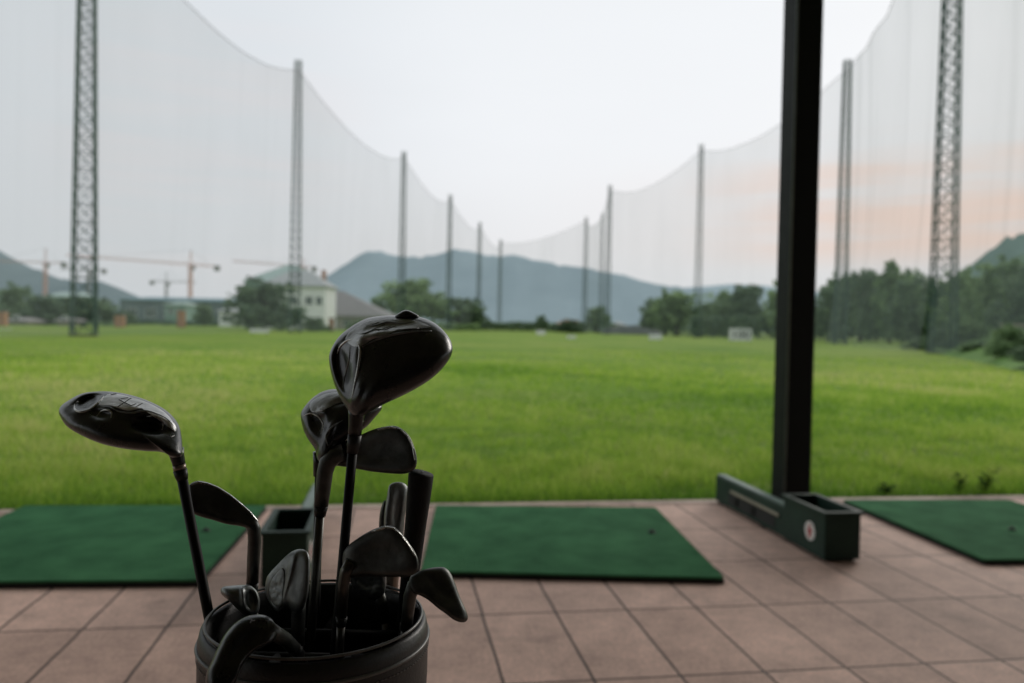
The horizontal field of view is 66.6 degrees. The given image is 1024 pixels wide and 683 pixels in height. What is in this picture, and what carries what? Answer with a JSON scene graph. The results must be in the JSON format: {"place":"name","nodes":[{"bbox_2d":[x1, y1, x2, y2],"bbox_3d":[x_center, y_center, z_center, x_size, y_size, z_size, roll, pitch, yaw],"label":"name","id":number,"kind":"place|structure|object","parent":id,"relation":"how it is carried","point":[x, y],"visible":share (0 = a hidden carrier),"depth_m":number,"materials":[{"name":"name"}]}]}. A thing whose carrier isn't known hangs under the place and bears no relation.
{"place":"outdoors","nodes":[
{"label":"outdoors","id":0,"kind":"place"},
{"bbox_2d":[0,251,139,319],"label":"hill","id":1,"kind":"structure","parent":0,"point":[22,275],"depth_m":771.24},
{"bbox_2d":[44,292,99,306],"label":"house","id":2,"kind":"structure","parent":0,"point":[61,295],"depth_m":201.44,"materials":[{"name":"grey glass"}]},
{"bbox_2d":[216,307,245,326],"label":"house","id":3,"kind":"structure","parent":0,"point":[222,315],"depth_m":184.97,"materials":[{"name":"white paint"}]},
{"bbox_2d":[263,270,338,329],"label":"house","id":4,"kind":"structure","parent":0,"point":[318,297],"depth_m":149.97,"materials":[{"name":"white paint"}]},
{"bbox_2d":[305,296,312,304],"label":"window","id":5,"kind":"structure","parent":4,"relation":"in","point":[308,299],"depth_m":149.86,"materials":[{"name":"grey glass"}]},
{"bbox_2d":[315,296,322,305],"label":"window","id":6,"kind":"structure","parent":4,"relation":"in","point":[318,299],"depth_m":149.86,"materials":[{"name":"grey glass"}]},
{"bbox_2d":[336,291,393,329],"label":"house","id":7,"kind":"structure","parent":0,"point":[350,308],"depth_m":163.97,"materials":[{"name":"white paint"}]},
{"bbox_2d":[0,499,1023,682],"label":"tiled floor","id":8,"kind":"structure","parent":0,"point":[892,604],"depth_m":3.19,"materials":[{"name":"tile"}]},
{"bbox_2d":[0,505,265,588],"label":"golf mat","id":9,"kind":"object","parent":8,"relation":"on","point":[79,546],"visible":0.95,"depth_m":4.02,"materials":[{"name":"green carpet"}]},
{"bbox_2d":[261,483,314,587],"bbox_3d":[-1.127,0.968,4.193,0.228,0.264,1.432,1,1,-9],"label":"ball dispenser","id":10,"kind":"object","parent":8,"relation":"on","point":[285,532],"visible":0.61,"depth_m":3.51,"materials":[{"name":"green metal"}]},
{"bbox_2d":[194,579,429,682],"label":"golf bag","id":11,"kind":"object","parent":8,"relation":"on","point":[366,658],"visible":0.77,"depth_m":0.81,"materials":[{"name":"black leather"}]},
{"bbox_2d":[59,391,219,647],"bbox_3d":[-0.336,0.565,0.830,0.378,1.009,0.079,2,1,21],"label":"golf club","id":12,"kind":"object","parent":11,"relation":"in","point":[120,420],"visible":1,"depth_m":0.84,"materials":[{"name":"black metal"}]},
{"bbox_2d":[189,481,260,591],"bbox_3d":[-0.274,0.617,0.859,0.237,0.906,0.067,2,1,38],"label":"golf club","id":13,"kind":"object","parent":11,"relation":"in","point":[213,502],"visible":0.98,"depth_m":0.90,"materials":[{"name":"metal"}]},
{"bbox_2d":[220,585,262,651],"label":"golf club","id":14,"kind":"object","parent":11,"relation":"in","point":[244,600],"visible":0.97,"depth_m":0.87,"materials":[{"name":"metal"}]},
{"bbox_2d":[206,614,307,682],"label":"golf club","id":15,"kind":"object","parent":11,"relation":"in","point":[243,640],"visible":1,"depth_m":0.71,"materials":[{"name":"metal"}]},
{"bbox_2d":[265,549,309,647],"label":"golf club","id":16,"kind":"object","parent":11,"relation":"in","point":[287,583],"visible":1,"depth_m":0.84,"materials":[{"name":"metal"}]},
{"bbox_2d":[301,389,381,652],"bbox_3d":[-0.220,0.564,0.942,0.097,1.010,0.094,0,1,-35],"label":"golf club","id":17,"kind":"object","parent":11,"relation":"in","point":[324,418],"visible":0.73,"depth_m":0.91,"materials":[{"name":"black metal"}]},
{"bbox_2d":[305,426,416,652],"bbox_3d":[-0.199,0.582,0.889,0.162,0.976,0.063,1,1,-9],"label":"golf club","id":18,"kind":"object","parent":11,"relation":"in","point":[389,449],"visible":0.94,"depth_m":0.88,"materials":[{"name":"metal"}]},
{"bbox_2d":[350,576,389,647],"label":"golf club","id":19,"kind":"object","parent":11,"relation":"in","point":[371,588],"visible":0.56,"depth_m":0.92,"materials":[{"name":"metal"}]},
{"bbox_2d":[335,526,418,659],"bbox_3d":[-0.164,0.631,0.806,0.112,0.882,0.060,1,1,-18],"label":"golf club","id":20,"kind":"object","parent":11,"relation":"in","point":[385,551],"visible":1,"depth_m":0.80,"materials":[{"name":"metal"}]},
{"bbox_2d":[329,310,452,659],"bbox_3d":[-0.158,0.519,0.832,0.173,1.106,0.109,1,1,0],"label":"golf club","id":21,"kind":"object","parent":11,"relation":"in","point":[376,362],"visible":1,"depth_m":0.80,"materials":[{"name":"black metal"}]},
{"bbox_2d":[379,482,406,648],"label":"golf club","id":22,"kind":"object","parent":11,"relation":"in","point":[393,510],"visible":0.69,"depth_m":0.95,"materials":[{"name":"metal"}]},
{"bbox_2d":[397,469,433,641],"bbox_3d":[-0.161,0.609,0.837,0.036,0.928,0.175,2,1,39],"label":"golf club","id":23,"kind":"object","parent":11,"relation":"in","point":[419,487],"visible":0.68,"depth_m":0.87,"materials":[{"name":"rubber"}]},
{"bbox_2d":[400,567,467,639],"bbox_3d":[-0.122,0.657,0.817,0.137,0.832,0.042,1,1,-22],"label":"golf club","id":24,"kind":"object","parent":11,"relation":"in","point":[436,587],"visible":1,"depth_m":0.82,"materials":[{"name":"metal"}]},
{"bbox_2d":[421,505,723,583],"bbox_3d":[0.257,1.098,4.420,1.509,0.048,1.447,1,1,0],"label":"golf mat","id":25,"kind":"object","parent":8,"relation":"on","point":[615,544],"visible":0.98,"depth_m":4.18,"materials":[{"name":"green rubber"}]},
{"bbox_2d":[716,474,864,560],"bbox_3d":[1.632,1.012,4.790,0.228,0.264,1.432,1,1,-9],"label":"ball dispenser","id":26,"kind":"object","parent":8,"relation":"on","point":[824,528],"visible":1,"depth_m":4.37,"materials":[{"name":"green metal"}]},
{"bbox_2d":[771,0,823,500],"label":"steel column","id":27,"kind":"structure","parent":8,"relation":"on","point":[797,233],"depth_m":4.99,"materials":[{"name":"black metal"}]},
{"bbox_2d":[843,500,1023,564],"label":"golf mat","id":28,"kind":"object","parent":8,"relation":"on","point":[987,532],"visible":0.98,"depth_m":4.87,"materials":[{"name":"green carpet"}]},
{"bbox_2d":[0,323,1023,508],"bbox_3d":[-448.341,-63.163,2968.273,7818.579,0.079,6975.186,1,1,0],"label":"grass field","id":29,"kind":"structure","parent":0,"point":[473,341],"depth_m":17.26,"materials":[{"name":"green plant"}]},
{"bbox_2d":[0,311,8,325],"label":"site cabin","id":30,"kind":"object","parent":29,"relation":"on","point":[3,318],"visible":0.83,"depth_m":104.54,"materials":[{"name":"orange paint"}]},
{"bbox_2d":[0,281,38,318],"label":"tree","id":31,"kind":"object","parent":29,"relation":"on","point":[12,302],"visible":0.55,"depth_m":138.03,"materials":[{"name":"green plant"}]},
{"bbox_2d":[8,315,49,324],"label":"hut","id":32,"kind":"object","parent":29,"relation":"on","point":[16,320],"visible":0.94,"depth_m":122.14,"materials":[{"name":"grey tile"}]},
{"bbox_2d":[0,248,66,297],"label":"tower crane","id":33,"kind":"object","parent":29,"relation":"on","point":[64,264],"visible":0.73,"depth_m":419.23,"materials":[{"name":"metal"}]},
{"bbox_2d":[11,293,69,324],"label":"tree","id":34,"kind":"object","parent":29,"relation":"on","point":[48,304],"visible":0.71,"depth_m":128.35,"materials":[{"name":"green plant"}]},
{"bbox_2d":[53,316,86,325],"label":"hut","id":35,"kind":"object","parent":29,"relation":"on","point":[63,321],"visible":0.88,"depth_m":124.00,"materials":[{"name":"grey tile"}]},
{"bbox_2d":[45,320,113,326],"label":"hedge","id":36,"kind":"object","parent":29,"relation":"on","point":[106,323],"visible":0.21,"depth_m":127.48,"materials":[{"name":"green plant"}]},
{"bbox_2d":[68,0,98,335],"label":"lattice tower","id":37,"kind":"structure","parent":29,"relation":"on","point":[77,85],"depth_m":55.45,"materials":[{"name":"grey metal"}]},
{"bbox_2d":[47,295,119,321],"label":"tree","id":38,"kind":"object","parent":29,"relation":"on","point":[105,312],"visible":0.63,"depth_m":135.09,"materials":[{"name":"green plant"}]},
{"bbox_2d":[60,263,106,293],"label":"tower crane","id":39,"kind":"object","parent":29,"relation":"on","point":[103,271],"visible":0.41,"depth_m":468.81,"materials":[{"name":"grey metal"}]},
{"bbox_2d":[101,309,137,325],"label":"building","id":40,"kind":"structure","parent":29,"relation":"on","point":[131,319],"depth_m":149.94,"materials":[{"name":"grey concrete"}]},
{"bbox_2d":[114,315,126,326],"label":"site cabin","id":41,"kind":"object","parent":29,"relation":"on","point":[119,320],"visible":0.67,"depth_m":119.36,"materials":[{"name":"orange paint"}]},
{"bbox_2d":[67,250,219,297],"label":"tower crane","id":42,"kind":"object","parent":29,"relation":"on","point":[216,267],"visible":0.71,"depth_m":399.17,"materials":[{"name":"metal"}]},
{"bbox_2d":[149,272,196,296],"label":"tower crane","id":43,"kind":"object","parent":29,"relation":"on","point":[153,283],"visible":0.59,"depth_m":519.25,"materials":[{"name":"grey metal"}]},
{"bbox_2d":[134,319,218,325],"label":"hedge","id":44,"kind":"object","parent":29,"relation":"on","point":[165,322],"visible":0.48,"depth_m":189.53,"materials":[{"name":"green plant"}]},
{"bbox_2d":[118,297,242,324],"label":"shed","id":45,"kind":"structure","parent":29,"relation":"on","point":[146,308],"depth_m":239.89,"materials":[{"name":"grey glass"}]},
{"bbox_2d":[145,308,155,317],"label":"window","id":46,"kind":"structure","parent":45,"relation":"in","point":[150,313],"depth_m":239.89,"materials":[{"name":"grey glass"}]},
{"bbox_2d":[163,302,200,324],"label":"shed","id":47,"kind":"structure","parent":29,"relation":"on","point":[171,308],"depth_m":214.96,"materials":[{"name":"grey metal"}]},
{"bbox_2d":[177,310,186,327],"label":"site cabin","id":48,"kind":"object","parent":29,"relation":"on","point":[181,318],"visible":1,"depth_m":134.38,"materials":[{"name":"orange paint"}]},
{"bbox_2d":[190,303,216,325],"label":"tree","id":49,"kind":"object","parent":29,"relation":"on","point":[204,316],"visible":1,"depth_m":174.35,"materials":[{"name":"green plant"}]},
{"bbox_2d":[250,329,268,334],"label":"target board","id":50,"kind":"object","parent":29,"relation":"on","point":[252,331],"visible":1,"depth_m":76.97,"materials":[{"name":"white paint"}]},
{"bbox_2d":[222,275,308,330],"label":"tree","id":51,"kind":"object","parent":29,"relation":"on","point":[265,309],"visible":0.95,"depth_m":115.83,"materials":[{"name":"green plant"}]},
{"bbox_2d":[242,265,304,326],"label":"hall","id":52,"kind":"structure","parent":29,"relation":"on","point":[269,275],"depth_m":203.62,"materials":[{"name":"grey metal"}]},
{"bbox_2d":[232,258,316,271],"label":"tower crane","id":53,"kind":"object","parent":29,"relation":"on","point":[314,268],"visible":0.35,"depth_m":428.98,"materials":[{"name":"metal"}]},
{"bbox_2d":[288,60,301,332],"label":"lattice tower","id":54,"kind":"structure","parent":29,"relation":"on","point":[294,180],"depth_m":94.28,"materials":[{"name":"grey metal"}]},
{"bbox_2d":[184,0,296,69],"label":"cable","id":55,"kind":"object","parent":54,"relation":"attached to","point":[230,42],"visible":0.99,"depth_m":74.71,"materials":[{"name":"metal"}]},
{"bbox_2d":[301,317,333,331],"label":"shrub","id":56,"kind":"object","parent":29,"relation":"on","point":[313,324],"visible":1,"depth_m":117.10,"materials":[{"name":"green plant"}]},
{"bbox_2d":[397,151,405,313],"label":"lattice tower","id":57,"kind":"structure","parent":29,"relation":"on","point":[400,238],"depth_m":142.40,"materials":[{"name":"grey metal"}]},
{"bbox_2d":[370,277,461,318],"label":"tree","id":58,"kind":"object","parent":29,"relation":"on","point":[419,302],"visible":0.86,"depth_m":211.42,"materials":[{"name":"green plant"}]},
{"bbox_2d":[444,194,451,330],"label":"lattice tower","id":59,"kind":"structure","parent":29,"relation":"on","point":[450,263],"depth_m":188.44,"materials":[{"name":"grey metal"}]},
{"bbox_2d":[433,321,480,330],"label":"hedge","id":60,"kind":"object","parent":29,"relation":"on","point":[454,327],"visible":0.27,"depth_m":199.56,"materials":[{"name":"green plant"}]},
{"bbox_2d":[430,297,490,329],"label":"tree","id":61,"kind":"object","parent":29,"relation":"on","point":[472,312],"visible":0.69,"depth_m":228.30,"materials":[{"name":"green plant"}]},
{"bbox_2d":[475,222,480,329],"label":"lattice tower","id":62,"kind":"structure","parent":29,"relation":"on","point":[478,258],"depth_m":237.56,"materials":[{"name":"grey metal"}]},
{"bbox_2d":[497,240,501,329],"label":"lattice tower","id":63,"kind":"structure","parent":29,"relation":"on","point":[500,282],"depth_m":283.41,"materials":[{"name":"grey metal"}]},
{"bbox_2d":[470,321,595,332],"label":"hedge","id":64,"kind":"object","parent":29,"relation":"on","point":[517,325],"visible":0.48,"depth_m":239.49,"materials":[{"name":"green plant"}]},
{"bbox_2d":[534,314,549,329],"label":"tree","id":65,"kind":"object","parent":29,"relation":"on","point":[541,322],"visible":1,"depth_m":189.48,"materials":[{"name":"green plant"}]},
{"bbox_2d":[555,318,585,332],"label":"tree","id":66,"kind":"object","parent":29,"relation":"on","point":[565,326],"visible":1,"depth_m":184.17,"materials":[{"name":"green plant"}]},
{"bbox_2d":[582,217,587,332],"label":"lattice tower","id":67,"kind":"structure","parent":29,"relation":"on","point":[585,278],"depth_m":221.37,"materials":[{"name":"grey metal"}]},
{"bbox_2d":[585,305,613,332],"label":"tree","id":68,"kind":"object","parent":29,"relation":"on","point":[593,315],"visible":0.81,"depth_m":233.71,"materials":[{"name":"green plant"}]},
{"bbox_2d":[598,213,603,332],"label":"lattice tower","id":69,"kind":"structure","parent":29,"relation":"on","point":[601,257],"depth_m":203.48,"materials":[{"name":"grey metal"}]},
{"bbox_2d":[604,184,611,334],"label":"lattice tower","id":70,"kind":"structure","parent":29,"relation":"on","point":[608,219],"depth_m":171.29,"materials":[{"name":"grey metal"}]},
{"bbox_2d":[599,323,718,334],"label":"hedge","id":71,"kind":"object","parent":29,"relation":"on","point":[683,332],"visible":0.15,"depth_m":214.62,"materials":[{"name":"green plant"}]},
{"bbox_2d":[638,297,685,334],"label":"tree","id":72,"kind":"object","parent":29,"relation":"on","point":[649,324],"visible":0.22,"depth_m":187.91,"materials":[{"name":"green plant"}]},
{"bbox_2d":[645,288,704,335],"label":"tree","id":73,"kind":"object","parent":29,"relation":"on","point":[678,311],"visible":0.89,"depth_m":172.41,"materials":[{"name":"green plant"}]},
{"bbox_2d":[693,144,703,337],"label":"lattice tower","id":74,"kind":"structure","parent":29,"relation":"on","point":[701,198],"depth_m":132.28,"materials":[{"name":"grey metal"}]},
{"bbox_2d":[686,297,732,336],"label":"tree","id":75,"kind":"object","parent":29,"relation":"on","point":[713,308],"visible":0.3,"depth_m":163.92,"materials":[{"name":"green plant"}]},
{"bbox_2d":[704,288,738,336],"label":"tree","id":76,"kind":"object","parent":29,"relation":"on","point":[722,293],"visible":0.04,"depth_m":184.26,"materials":[{"name":"green plant"}]},
{"bbox_2d":[729,328,751,341],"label":"distance board","id":77,"kind":"object","parent":29,"relation":"on","point":[738,334],"visible":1,"depth_m":91.96,"materials":[{"name":"white paint"}]},
{"bbox_2d":[720,284,766,328],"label":"tree","id":78,"kind":"object","parent":29,"relation":"on","point":[743,300],"visible":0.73,"depth_m":157.86,"materials":[{"name":"green plant"}]},
{"bbox_2d":[761,279,776,338],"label":"tree","id":79,"kind":"object","parent":29,"relation":"on","point":[770,307],"visible":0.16,"depth_m":149.32,"materials":[{"name":"green plant"}]},
{"bbox_2d":[688,314,900,340],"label":"hedge","id":80,"kind":"object","parent":29,"relation":"on","point":[712,326],"visible":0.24,"depth_m":149.53,"materials":[{"name":"green plant"}]},
{"bbox_2d":[815,278,848,340],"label":"tree","id":81,"kind":"object","parent":29,"relation":"on","point":[823,322],"visible":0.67,"depth_m":123.17,"materials":[{"name":"green plant"}]},
{"bbox_2d":[831,59,851,343],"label":"lattice tower","id":82,"kind":"structure","parent":29,"relation":"on","point":[847,221],"depth_m":90.42,"materials":[{"name":"grey metal"}]},
{"bbox_2d":[818,272,865,339],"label":"tree","id":83,"kind":"object","parent":29,"relation":"on","point":[829,283],"visible":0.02,"depth_m":149.94,"materials":[{"name":"green plant"}]},
{"bbox_2d":[830,268,887,341],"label":"tree","id":84,"kind":"object","parent":29,"relation":"on","point":[857,300],"visible":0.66,"depth_m":116.68,"materials":[{"name":"green plant"}]},
{"bbox_2d":[858,269,900,340],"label":"tree","id":85,"kind":"object","parent":29,"relation":"on","point":[873,334],"visible":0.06,"depth_m":142.22,"materials":[{"name":"green plant"}]},
{"bbox_2d":[875,482,895,494],"bbox_3d":[2.868,1.136,5.974,0.168,0.122,0.145,1,1,0],"label":"weed","id":86,"kind":"object","parent":29,"relation":"on","point":[887,489],"visible":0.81,"depth_m":5.98,"materials":[{"name":"green plant"}]},
{"bbox_2d":[869,258,908,342],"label":"tree","id":87,"kind":"object","parent":29,"relation":"on","point":[887,286],"visible":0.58,"depth_m":111.11,"materials":[{"name":"green plant"}]},
{"bbox_2d":[883,267,938,343],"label":"tree","id":88,"kind":"object","parent":29,"relation":"on","point":[908,312],"visible":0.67,"depth_m":104.39,"materials":[{"name":"green plant"}]},
{"bbox_2d":[899,268,926,341],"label":"tree","id":89,"kind":"object","parent":29,"relation":"on","point":[911,276],"visible":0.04,"depth_m":134.00,"materials":[{"name":"green plant"}]},
{"bbox_2d":[920,281,963,333],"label":"tree","id":90,"kind":"object","parent":29,"relation":"on","point":[923,324],"visible":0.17,"depth_m":96.01,"materials":[{"name":"green plant"}]},
{"bbox_2d":[925,0,962,353],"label":"lattice tower","id":91,"kind":"structure","parent":29,"relation":"on","point":[940,128],"depth_m":53.45,"materials":[{"name":"grey metal"}]},
{"bbox_2d":[950,472,970,492],"bbox_3d":[3.486,1.116,6.053,0.172,0.183,0.162,0,1,-36],"label":"weed","id":92,"kind":"object","parent":29,"relation":"on","point":[961,481],"visible":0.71,"depth_m":6.07,"materials":[{"name":"green plant"}]},
{"bbox_2d":[975,465,1001,494],"bbox_3d":[3.696,1.084,6.054,0.209,0.255,0.158,1,1,0],"label":"weed","id":93,"kind":"object","parent":29,"relation":"on","point":[986,482],"visible":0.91,"depth_m":6.06,"materials":[{"name":"green plant"}]},
{"bbox_2d":[0,0,1023,298],"label":"sky","id":94,"kind":"structure","parent":0,"point":[525,113],"materials":[{"name":"white"}]},
{"bbox_2d":[326,249,772,332],"bbox_3d":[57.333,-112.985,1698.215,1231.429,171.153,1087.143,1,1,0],"label":"mountain","id":95,"kind":"structure","parent":0,"point":[531,290],"depth_m":1503.15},
{"bbox_2d":[601,325,662,334],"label":"embankment","id":96,"kind":"structure","parent":0,"point":[634,329],"depth_m":201.50,"materials":[{"name":"grey soil"}]},
{"bbox_2d":[688,284,822,314],"bbox_3d":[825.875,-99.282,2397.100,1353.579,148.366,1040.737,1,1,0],"label":"hills","id":97,"kind":"structure","parent":0,"point":[729,287],"depth_m":2363.79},
{"bbox_2d":[849,233,1023,336],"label":"hill","id":98,"kind":"structure","parent":0,"point":[1009,248],"depth_m":324.94,"materials":[{"name":"green plant"}]},
{"bbox_2d":[920,332,1023,373],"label":"bank","id":99,"kind":"structure","parent":0,"point":[977,355],"depth_m":40.69,"materials":[{"name":"green plant"}]},
{"bbox_2d":[898,336,926,349],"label":"shrub","id":100,"kind":"object","parent":99,"relation":"on","point":[914,342],"visible":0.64,"depth_m":65.71,"materials":[{"name":"green plant"}]},
{"bbox_2d":[917,326,948,350],"bbox_3d":[34.299,-0.248,62.183,3.208,2.146,3.038,0,1,-44],"label":"shrub","id":101,"kind":"object","parent":99,"relation":"on","point":[943,332],"visible":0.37,"depth_m":61.77,"materials":[{"name":"green plant"}]},
{"bbox_2d":[936,338,968,348],"bbox_3d":[31.822,0.155,55.891,2.195,0.812,2.318,1,1,-23],"label":"shrub","id":102,"kind":"object","parent":99,"relation":"on","point":[947,343],"visible":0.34,"depth_m":55.86,"materials":[{"name":"green plant"}]},
{"bbox_2d":[930,262,1000,333],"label":"bush","id":103,"kind":"object","parent":99,"relation":"on","point":[969,295],"visible":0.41,"depth_m":73.21,"materials":[{"name":"green plant"}]},
{"bbox_2d":[952,341,987,350],"bbox_3d":[28.357,0.312,47.056,2.779,0.685,2.632,1,1,4],"label":"shrub","id":104,"kind":"object","parent":99,"relation":"on","point":[978,344],"visible":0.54,"depth_m":46.62,"materials":[{"name":"green plant"}]},
{"bbox_2d":[974,254,1023,324],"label":"bush","id":105,"kind":"object","parent":99,"relation":"on","point":[993,291],"visible":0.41,"depth_m":60.06,"materials":[{"name":"green plant"}]},
{"bbox_2d":[982,264,1023,329],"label":"bush","id":106,"kind":"object","parent":99,"relation":"on","point":[1014,310],"visible":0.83,"depth_m":52.26,"materials":[{"name":"green plant"}]},
{"bbox_2d":[984,322,1023,356],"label":"shrub","id":107,"kind":"object","parent":99,"relation":"on","point":[1011,337],"visible":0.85,"depth_m":35.63,"materials":[{"name":"green plant"}]},
{"bbox_2d":[1005,346,1023,362],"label":"shrub","id":108,"kind":"object","parent":99,"relation":"on","point":[1019,355],"visible":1,"depth_m":29.11,"materials":[{"name":"green plant"}]},
{"label":"ground","id":109,"kind":"structure","parent":0,"visible":0},
{"bbox_2d":[0,495,1023,513],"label":"kerb strip","id":110,"kind":"object","parent":109,"relation":"on","point":[6,511],"depth_m":5.38,"materials":[{"name":"concrete"}]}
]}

